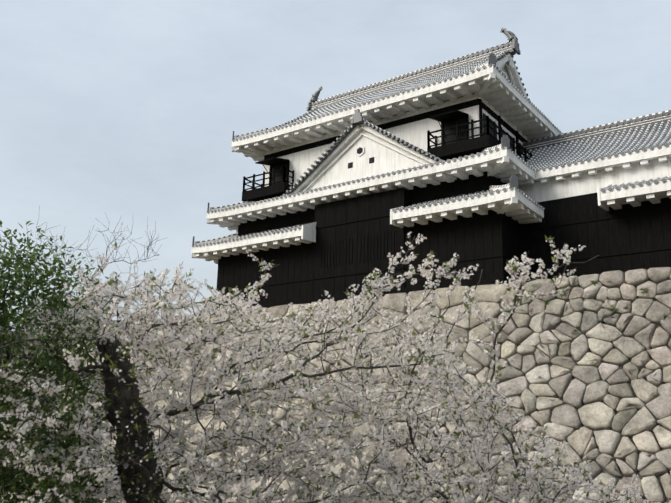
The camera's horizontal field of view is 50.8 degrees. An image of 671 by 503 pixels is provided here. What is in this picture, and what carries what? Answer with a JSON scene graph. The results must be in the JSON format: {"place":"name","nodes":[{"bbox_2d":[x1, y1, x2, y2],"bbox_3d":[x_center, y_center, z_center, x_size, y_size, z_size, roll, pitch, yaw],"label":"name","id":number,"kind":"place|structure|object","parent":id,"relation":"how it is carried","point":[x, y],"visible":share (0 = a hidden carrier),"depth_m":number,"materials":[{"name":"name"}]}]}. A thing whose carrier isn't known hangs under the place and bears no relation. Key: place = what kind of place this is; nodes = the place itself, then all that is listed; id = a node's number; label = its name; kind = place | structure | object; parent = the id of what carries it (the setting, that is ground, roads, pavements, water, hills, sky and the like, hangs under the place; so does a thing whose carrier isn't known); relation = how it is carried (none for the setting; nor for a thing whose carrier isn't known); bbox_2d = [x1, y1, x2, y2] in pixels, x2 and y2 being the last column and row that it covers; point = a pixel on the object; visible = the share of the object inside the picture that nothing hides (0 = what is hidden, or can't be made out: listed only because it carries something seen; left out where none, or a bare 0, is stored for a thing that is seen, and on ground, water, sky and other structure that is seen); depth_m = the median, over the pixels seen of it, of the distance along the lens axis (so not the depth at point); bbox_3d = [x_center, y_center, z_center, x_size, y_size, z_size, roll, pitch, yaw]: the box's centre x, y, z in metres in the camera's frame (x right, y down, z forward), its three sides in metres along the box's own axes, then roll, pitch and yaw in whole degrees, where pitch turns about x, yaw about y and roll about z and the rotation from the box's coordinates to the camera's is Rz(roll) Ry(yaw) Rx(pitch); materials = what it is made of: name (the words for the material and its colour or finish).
{"place":"outdoors","nodes":[
{"label":"outdoors","id":0,"kind":"place"},
{"bbox_2d":[0,0,670,330],"label":"sky","id":1,"kind":"structure","parent":0,"point":[113,112],"materials":[{"name":"blue"}]},
{"bbox_3d":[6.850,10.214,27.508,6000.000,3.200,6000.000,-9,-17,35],"label":"ground","id":2,"kind":"structure","parent":0,"visible":0},
{"bbox_2d":[0,206,167,502],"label":"tree","id":3,"kind":"object","parent":2,"relation":"on","point":[7,358],"visible":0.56,"depth_m":13.02,"materials":[{"name":"brown wood"}]},
{"bbox_2d":[0,220,119,502],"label":"evergreen leaves","id":4,"kind":"object","parent":3,"relation":"attached to","point":[13,483],"visible":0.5,"depth_m":10.63,"materials":[{"name":"green plant"}]},
{"bbox_2d":[0,232,653,502],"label":"cherry blossom tree","id":5,"kind":"object","parent":2,"relation":"on","point":[125,403],"visible":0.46,"depth_m":11.55,"materials":[{"name":"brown plant"}]},
{"bbox_2d":[0,235,635,502],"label":"cherry young leaves","id":6,"kind":"object","parent":5,"relation":"attached to","point":[113,365],"visible":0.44,"depth_m":11.13,"materials":[{"name":"green plant"}]},
{"bbox_2d":[6,241,633,502],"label":"cherry calyx","id":7,"kind":"object","parent":5,"relation":"attached to","point":[293,406],"visible":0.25,"depth_m":11.15,"materials":[{"name":"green plant"}]},
{"bbox_2d":[0,267,670,502],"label":"stone rampart","id":8,"kind":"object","parent":2,"relation":"on","point":[597,388],"visible":0.46,"depth_m":26.84,"materials":[{"name":"stone"}]},
{"bbox_2d":[191,28,670,310],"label":"castle keep","id":9,"kind":"structure","parent":8,"relation":"on","point":[484,163],"depth_m":34.19,"materials":[{"name":"white paint"}]},
{"bbox_2d":[429,281,668,333],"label":"wall weeds","id":10,"kind":"object","parent":8,"relation":"attached to","point":[615,309],"depth_m":26.75,"materials":[{"name":"green plant"}]}
]}

